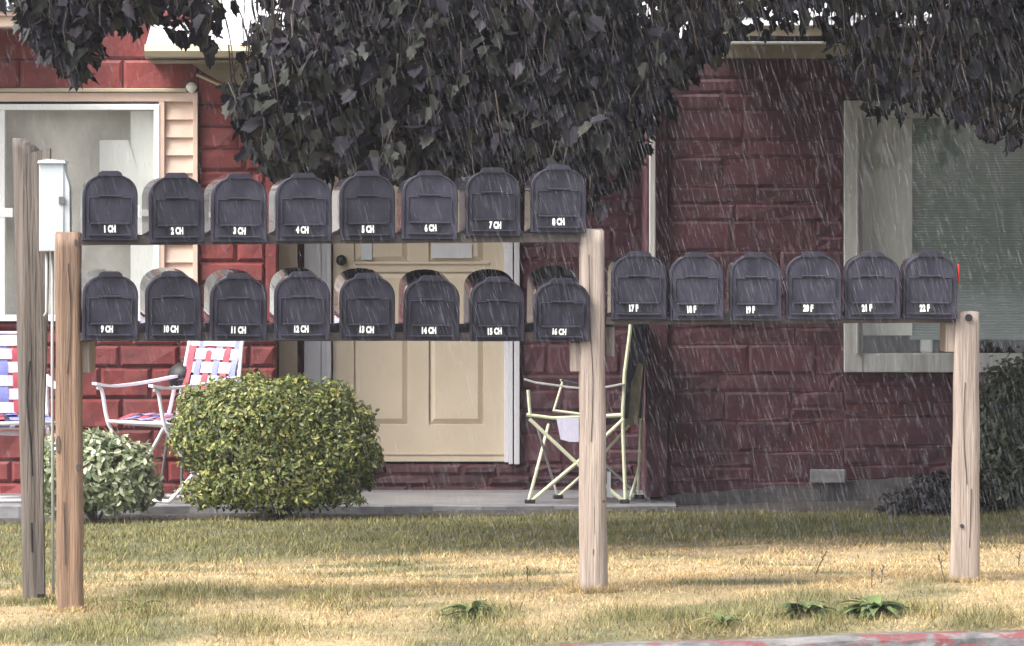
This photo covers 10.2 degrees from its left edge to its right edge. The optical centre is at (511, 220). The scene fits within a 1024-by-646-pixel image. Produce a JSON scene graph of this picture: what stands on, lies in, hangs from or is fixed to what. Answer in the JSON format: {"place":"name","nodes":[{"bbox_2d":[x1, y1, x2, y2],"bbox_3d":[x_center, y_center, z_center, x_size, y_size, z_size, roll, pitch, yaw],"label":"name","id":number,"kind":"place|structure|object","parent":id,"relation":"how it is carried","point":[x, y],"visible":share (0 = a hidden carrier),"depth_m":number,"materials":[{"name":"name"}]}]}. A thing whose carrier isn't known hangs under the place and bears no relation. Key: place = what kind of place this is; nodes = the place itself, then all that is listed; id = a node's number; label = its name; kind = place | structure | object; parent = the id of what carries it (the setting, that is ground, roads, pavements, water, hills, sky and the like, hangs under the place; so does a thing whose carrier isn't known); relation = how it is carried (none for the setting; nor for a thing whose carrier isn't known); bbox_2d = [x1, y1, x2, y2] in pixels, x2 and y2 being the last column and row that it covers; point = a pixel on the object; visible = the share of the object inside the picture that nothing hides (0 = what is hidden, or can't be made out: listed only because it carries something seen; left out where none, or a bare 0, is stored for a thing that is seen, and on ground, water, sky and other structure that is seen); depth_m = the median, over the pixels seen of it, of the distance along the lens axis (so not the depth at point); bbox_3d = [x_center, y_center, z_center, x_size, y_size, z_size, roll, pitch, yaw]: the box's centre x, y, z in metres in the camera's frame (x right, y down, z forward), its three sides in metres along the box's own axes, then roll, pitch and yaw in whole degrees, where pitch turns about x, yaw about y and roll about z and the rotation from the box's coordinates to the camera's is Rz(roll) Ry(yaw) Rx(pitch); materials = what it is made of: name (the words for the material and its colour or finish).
{"place":"outdoors","nodes":[
{"label":"outdoors","id":0,"kind":"place"},
{"bbox_2d":[0,490,675,517],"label":"patio","id":1,"kind":"structure","parent":0,"point":[389,501],"depth_m":30.14,"materials":[{"name":"concrete"}]},
{"bbox_2d":[0,331,55,502],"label":"lawn chair","id":2,"kind":"object","parent":1,"relation":"on","point":[8,421],"visible":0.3,"depth_m":30.63,"materials":[{"name":"white"}]},
{"bbox_2d":[92,341,244,502],"bbox_3d":[-1.807,1.038,30.446,0.632,0.894,0.577,0,0,-38],"label":"lawn chair","id":3,"kind":"object","parent":1,"relation":"on","point":[207,366],"visible":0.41,"depth_m":30.54,"materials":[{"name":"white"}]},
{"bbox_2d":[159,358,199,494],"bbox_3d":[-1.765,1.110,30.812,0.293,0.746,0.259,0,0,0],"label":"kettle grill","id":4,"kind":"object","parent":1,"relation":"on","point":[179,369],"visible":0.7,"depth_m":30.79,"materials":[{"name":"black metal"}]},
{"bbox_2d":[524,324,647,502],"bbox_3d":[0.395,0.989,30.400,0.665,0.994,0.550,0,0,0],"label":"camp chair","id":5,"kind":"object","parent":1,"relation":"on","point":[632,402],"visible":0.86,"depth_m":30.20,"materials":[{"name":"yellow"}]},
{"bbox_2d":[0,503,1023,645],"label":"lawn","id":6,"kind":"structure","parent":0,"point":[612,637],"depth_m":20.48,"materials":[{"name":"plant"}]},
{"bbox_2d":[12,138,71,597],"bbox_3d":[-1.658,0.524,20.356,0.157,1.637,0.337,0,0,-26],"label":"utility pole","id":7,"kind":"object","parent":6,"relation":"on","point":[42,201],"visible":0.98,"depth_m":20.36,"materials":[{"name":"grey wood"}]},
{"bbox_2d":[44,426,164,522],"bbox_3d":[-2.155,1.311,29.491,0.736,0.520,0.570,0,0,0],"label":"shrub","id":8,"kind":"object","parent":6,"relation":"on","point":[117,479],"visible":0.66,"depth_m":29.36,"materials":[{"name":"green plant"}]},
{"bbox_2d":[115,600,165,611],"bbox_3d":[-1.283,1.329,19.815,0.186,0.037,0.170,0,0,33],"label":"weed","id":9,"kind":"object","parent":6,"relation":"on","point":[145,604],"visible":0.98,"depth_m":19.81,"materials":[{"name":"green plant"}]},
{"bbox_2d":[161,367,385,519],"bbox_3d":[-1.222,1.153,29.423,1.148,0.799,0.920,0,0,0],"label":"bush","id":10,"kind":"object","parent":6,"relation":"on","point":[335,466],"visible":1,"depth_m":29.28,"materials":[{"name":"green plant"}]},
{"bbox_2d":[438,600,497,616],"bbox_3d":[-0.140,1.294,19.199,0.226,0.054,0.232,0,0,0],"label":"weed","id":11,"kind":"object","parent":6,"relation":"on","point":[477,603],"visible":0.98,"depth_m":19.18,"materials":[{"name":"green plant"}]},
{"bbox_2d":[0,500,1006,523],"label":"soil strip","id":12,"kind":"object","parent":6,"relation":"on","point":[806,506],"visible":0.45,"depth_m":29.84,"materials":[{"name":"brown soil"}]},
{"bbox_2d":[0,0,1023,504],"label":"house","id":13,"kind":"structure","parent":6,"relation":"on","point":[780,150],"depth_m":30.65,"materials":[{"name":"red brick"}]},
{"bbox_2d":[0,104,159,320],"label":"window","id":14,"kind":"structure","parent":13,"relation":"in","point":[92,142],"depth_m":31.39,"materials":[{"name":"white glass"}]},
{"bbox_2d":[333,175,503,460],"bbox_3d":[-0.516,0.303,31.688,0.948,2.055,0.105,0,0,0],"label":"door","id":15,"kind":"structure","parent":13,"relation":"in","point":[436,400],"depth_m":31.70,"materials":[{"name":"beige paint"}]},
{"bbox_2d":[844,101,1023,371],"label":"window","id":16,"kind":"structure","parent":13,"relation":"in","point":[919,186],"depth_m":30.65,"materials":[{"name":"grey glass"}]},
{"bbox_2d":[0,0,1023,223],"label":"maple tree","id":17,"kind":"object","parent":6,"relation":"on","point":[397,93],"visible":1,"depth_m":23.44,"materials":[{"name":"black plant"}]},
{"bbox_2d":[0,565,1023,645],"bbox_3d":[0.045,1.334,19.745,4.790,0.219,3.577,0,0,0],"label":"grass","id":18,"kind":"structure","parent":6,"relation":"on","point":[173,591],"depth_m":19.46,"materials":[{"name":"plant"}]},
{"bbox_2d":[55,228,979,610],"bbox_3d":[0.013,0.696,20.214,3.244,1.338,0.477,0,0,-5],"label":"mailbox stand","id":19,"kind":"object","parent":6,"relation":"on","point":[75,350],"visible":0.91,"depth_m":20.00,"materials":[{"name":"orange wood"}]},
{"bbox_2d":[80,171,137,239],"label":"mailbox","id":20,"kind":"object","parent":19,"relation":"on","point":[108,205],"visible":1,"depth_m":19.84,"materials":[{"name":"metal"}]},
{"bbox_2d":[82,176,137,239],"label":"door","id":21,"kind":"structure","parent":20,"relation":"in","point":[109,203],"depth_m":19.84,"materials":[{"name":"black plastic"}]},
{"bbox_2d":[82,269,137,339],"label":"mailbox","id":22,"kind":"object","parent":19,"relation":"on","point":[109,304],"visible":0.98,"depth_m":19.84,"materials":[{"name":"metal"}]},
{"bbox_2d":[82,276,137,339],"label":"door","id":23,"kind":"structure","parent":22,"relation":"in","point":[109,304],"depth_m":19.84,"materials":[{"name":"black plastic"}]},
{"bbox_2d":[140,268,201,339],"bbox_3d":[-1.201,0.282,20.086,0.194,0.239,0.488,-1,3,-7],"label":"mailbox","id":24,"kind":"object","parent":19,"relation":"on","point":[170,303],"visible":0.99,"depth_m":19.86,"materials":[{"name":"metal"}]},
{"bbox_2d":[145,276,201,339],"bbox_3d":[-1.170,0.299,19.864,0.194,0.228,0.038,-1,3,-7],"label":"door","id":25,"kind":"structure","parent":24,"relation":"in","point":[172,304],"depth_m":19.86,"materials":[{"name":"black plastic"}]},
{"bbox_2d":[142,173,204,242],"bbox_3d":[-1.193,-0.047,20.093,0.191,0.242,0.488,-1,0,-8],"label":"mailbox","id":26,"kind":"object","parent":19,"relation":"on","point":[172,207],"visible":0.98,"depth_m":19.86,"materials":[{"name":"metal"}]},
{"bbox_2d":[148,177,204,242],"bbox_3d":[-1.162,-0.043,19.871,0.191,0.231,0.038,-1,0,-8],"label":"door","id":27,"kind":"structure","parent":26,"relation":"in","point":[176,205],"depth_m":19.86,"materials":[{"name":"black plastic"}]},
{"bbox_2d":[204,269,266,340],"bbox_3d":[-0.975,0.285,20.106,0.197,0.233,0.488,0,3,-7],"label":"mailbox","id":28,"kind":"object","parent":19,"relation":"on","point":[235,304],"visible":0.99,"depth_m":19.88,"materials":[{"name":"metal"}]},
{"bbox_2d":[209,278,266,340],"bbox_3d":[-0.950,0.301,19.883,0.197,0.223,0.038,0,4,-7],"label":"door","id":29,"kind":"structure","parent":28,"relation":"in","point":[238,307],"depth_m":19.87,"materials":[{"name":"black plastic"}]},
{"bbox_2d":[204,173,266,241],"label":"mailbox","id":30,"kind":"object","parent":19,"relation":"on","point":[235,207],"visible":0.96,"depth_m":19.88,"materials":[{"name":"metal"}]},
{"bbox_2d":[211,178,266,241],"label":"door","id":31,"kind":"structure","parent":30,"relation":"in","point":[238,206],"depth_m":19.88,"materials":[{"name":"black plastic"}]},
{"bbox_2d":[270,267,329,339],"bbox_3d":[-0.749,0.282,20.127,0.194,0.237,0.488,0,4,-5],"label":"mailbox","id":32,"kind":"object","parent":19,"relation":"on","point":[299,303],"visible":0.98,"depth_m":19.90,"materials":[{"name":"metal"}]},
{"bbox_2d":[274,276,329,339],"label":"door","id":33,"kind":"structure","parent":32,"relation":"in","point":[301,304],"depth_m":19.89,"materials":[{"name":"black plastic"}]},
{"bbox_2d":[269,173,331,240],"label":"mailbox","id":34,"kind":"object","parent":19,"relation":"on","point":[300,206],"visible":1,"depth_m":19.90,"materials":[{"name":"metal"}]},
{"bbox_2d":[275,178,331,240],"bbox_3d":[-0.725,-0.038,19.910,0.194,0.227,0.038,0,0,-6],"label":"door","id":35,"kind":"structure","parent":34,"relation":"in","point":[303,206],"depth_m":19.90,"materials":[{"name":"black plastic"}]},
{"bbox_2d":[332,171,394,239],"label":"mailbox","id":36,"kind":"object","parent":19,"relation":"on","point":[363,205],"visible":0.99,"depth_m":19.92,"materials":[{"name":"metal"}]},
{"bbox_2d":[339,176,394,239],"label":"door","id":37,"kind":"structure","parent":36,"relation":"in","point":[366,203],"depth_m":19.92,"materials":[{"name":"black plastic"}]},
{"bbox_2d":[334,268,394,340],"bbox_3d":[-0.523,0.284,20.146,0.193,0.234,0.488,0,4,-5],"label":"mailbox","id":38,"kind":"object","parent":19,"relation":"on","point":[364,304],"visible":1,"depth_m":19.92,"materials":[{"name":"metal"}]},
{"bbox_2d":[339,278,394,340],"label":"door","id":39,"kind":"structure","parent":38,"relation":"in","point":[366,306],"depth_m":19.91,"materials":[{"name":"black plastic"}]},
{"bbox_2d":[396,170,457,238],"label":"mailbox","id":40,"kind":"object","parent":19,"relation":"on","point":[427,204],"visible":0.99,"depth_m":19.94,"materials":[{"name":"metal"}]},
{"bbox_2d":[401,175,457,238],"bbox_3d":[-0.283,-0.051,19.950,0.194,0.228,0.038,0,0,-4],"label":"door","id":41,"kind":"structure","parent":40,"relation":"in","point":[429,203],"depth_m":19.94,"materials":[{"name":"black plastic"}]},
{"bbox_2d":[398,269,459,340],"bbox_3d":[-0.296,0.287,20.166,0.194,0.227,0.488,0,4,-4],"label":"mailbox","id":42,"kind":"object","parent":19,"relation":"on","point":[429,306],"visible":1,"depth_m":19.93,"materials":[{"name":"metal"}]},
{"bbox_2d":[403,280,459,340],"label":"door","id":43,"kind":"structure","parent":42,"relation":"in","point":[431,309],"depth_m":19.93,"materials":[{"name":"black plastic"}]},
{"bbox_2d":[459,167,520,235],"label":"mailbox","id":44,"kind":"object","parent":19,"relation":"on","point":[489,201],"visible":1,"depth_m":19.96,"materials":[{"name":"plastic"}]},
{"bbox_2d":[465,172,520,235],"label":"door","id":45,"kind":"structure","parent":44,"relation":"in","point":[492,200],"depth_m":19.96,"materials":[{"name":"black plastic"}]},
{"bbox_2d":[464,269,524,341],"bbox_3d":[-0.068,0.288,20.185,0.191,0.226,0.488,0,5,-4],"label":"mailbox","id":46,"kind":"object","parent":19,"relation":"on","point":[494,304],"visible":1,"depth_m":19.95,"materials":[{"name":"metal"}]},
{"bbox_2d":[469,281,524,341],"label":"door","id":47,"kind":"structure","parent":46,"relation":"in","point":[496,309],"depth_m":19.95,"materials":[{"name":"black plastic"}]},
{"bbox_2d":[524,164,585,232],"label":"mailbox","id":48,"kind":"object","parent":19,"relation":"on","point":[555,198],"visible":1,"depth_m":19.98,"materials":[{"name":"plastic"}]},
{"bbox_2d":[530,169,585,232],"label":"door","id":49,"kind":"structure","parent":48,"relation":"in","point":[557,197],"depth_m":19.98,"materials":[{"name":"black plastic"}]},
{"bbox_2d":[527,265,589,340],"bbox_3d":[0.159,0.282,20.200,0.194,0.220,0.488,0,7,-4],"label":"mailbox","id":50,"kind":"object","parent":19,"relation":"on","point":[558,303],"visible":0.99,"depth_m":19.97,"materials":[{"name":"metal"}]},
{"bbox_2d":[533,282,589,340],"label":"door","id":51,"kind":"structure","parent":50,"relation":"in","point":[561,311],"depth_m":19.97,"materials":[{"name":"black plastic"}]},
{"bbox_2d":[608,251,666,318],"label":"mailbox","id":52,"kind":"object","parent":19,"relation":"on","point":[637,284],"visible":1,"depth_m":20.01,"materials":[{"name":"plastic"}]},
{"bbox_2d":[611,256,666,318],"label":"door","id":53,"kind":"structure","parent":52,"relation":"in","point":[638,284],"depth_m":20.01,"materials":[{"name":"black plastic"}]},
{"bbox_2d":[669,252,723,319],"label":"mailbox","id":54,"kind":"object","parent":19,"relation":"on","point":[696,285],"visible":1,"depth_m":20.03,"materials":[{"name":"plastic"}]},
{"bbox_2d":[669,257,723,319],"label":"door","id":55,"kind":"structure","parent":54,"relation":"in","point":[696,284],"depth_m":20.03,"materials":[{"name":"black plastic"}]},
{"bbox_2d":[726,252,781,320],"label":"mailbox","id":56,"kind":"object","parent":19,"relation":"on","point":[754,286],"visible":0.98,"depth_m":20.04,"materials":[{"name":"plastic"}]},
{"bbox_2d":[729,257,781,320],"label":"door","id":57,"kind":"structure","parent":56,"relation":"in","point":[755,284],"depth_m":20.05,"materials":[{"name":"black plastic"}]},
{"bbox_2d":[785,251,841,318],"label":"mailbox","id":58,"kind":"object","parent":19,"relation":"on","point":[813,284],"visible":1,"depth_m":20.06,"materials":[{"name":"plastic"}]},
{"bbox_2d":[785,256,841,318],"bbox_3d":[1.057,0.227,20.070,0.197,0.227,0.038,0,1,2],"label":"door","id":59,"kind":"structure","parent":58,"relation":"in","point":[813,285],"depth_m":20.06,"materials":[{"name":"black plastic"}]},
{"bbox_2d":[843,251,900,318],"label":"mailbox","id":60,"kind":"object","parent":19,"relation":"on","point":[871,284],"visible":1,"depth_m":20.08,"materials":[{"name":"plastic"}]},
{"bbox_2d":[844,256,900,318],"bbox_3d":[1.261,0.231,20.088,0.197,0.225,0.038,0,1,2],"label":"door","id":61,"kind":"structure","parent":60,"relation":"in","point":[871,284],"depth_m":20.08,"materials":[{"name":"black plastic"}]},
{"bbox_2d":[900,251,958,318],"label":"mailbox","id":62,"kind":"object","parent":19,"relation":"on","point":[929,280],"visible":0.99,"depth_m":20.10,"materials":[{"name":"plastic"}]},
{"bbox_2d":[902,256,957,318],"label":"door","id":63,"kind":"structure","parent":62,"relation":"in","point":[929,284],"depth_m":20.10,"materials":[{"name":"black plastic"}]},
{"bbox_2d":[690,613,749,627],"bbox_3d":[0.674,1.304,18.717,0.207,0.040,0.225,0,0,0],"label":"weed","id":64,"kind":"object","parent":6,"relation":"on","point":[722,618],"visible":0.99,"depth_m":18.72,"materials":[{"name":"green plant"}]},
{"bbox_2d":[768,600,837,618],"bbox_3d":[0.963,1.291,19.071,0.230,0.050,0.236,0,0,22],"label":"weed","id":65,"kind":"object","parent":6,"relation":"on","point":[806,605],"visible":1,"depth_m":19.04,"materials":[{"name":"green plant"}]},
{"bbox_2d":[815,551,826,573],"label":"dry stalk","id":66,"kind":"object","parent":6,"relation":"on","point":[821,561],"visible":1,"depth_m":21.02,"materials":[{"name":"brown plant"}]},
{"bbox_2d":[871,568,874,588],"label":"dry stalk","id":67,"kind":"object","parent":6,"relation":"on","point":[872,575],"visible":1,"depth_m":19.89,"materials":[{"name":"brown plant"}]},
{"bbox_2d":[832,595,918,617],"bbox_3d":[1.214,1.282,19.077,0.321,0.062,0.290,0,0,0],"label":"weed","id":68,"kind":"object","parent":6,"relation":"on","point":[869,605],"visible":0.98,"depth_m":19.04,"materials":[{"name":"green plant"}]},
{"bbox_2d":[880,564,884,582],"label":"dry stalk","id":69,"kind":"object","parent":6,"relation":"on","point":[883,566],"visible":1,"depth_m":20.09,"materials":[{"name":"brown plant"}]},
{"bbox_2d":[871,470,995,516],"bbox_3d":[2.118,1.377,29.024,0.529,0.254,0.924,0,0,37],"label":"ground cover shrub","id":70,"kind":"object","parent":6,"relation":"on","point":[935,496],"visible":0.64,"depth_m":28.94,"materials":[{"name":"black plant"}]},
{"bbox_2d":[937,555,944,582],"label":"dry stalk","id":71,"kind":"object","parent":6,"relation":"on","point":[941,567],"visible":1,"depth_m":20.05,"materials":[{"name":"brown plant"}]},
{"bbox_2d":[946,346,1023,511],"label":"evergreen bush","id":72,"kind":"object","parent":6,"relation":"on","point":[1001,407],"visible":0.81,"depth_m":29.09,"materials":[{"name":"green plant"}]},
{"label":"road","id":73,"kind":"structure","parent":0,"visible":0},
{"bbox_2d":[549,630,1023,645],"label":"curb","id":74,"kind":"structure","parent":73,"relation":"on","point":[977,638],"depth_m":18.52,"materials":[{"name":"red paint"}]}
]}

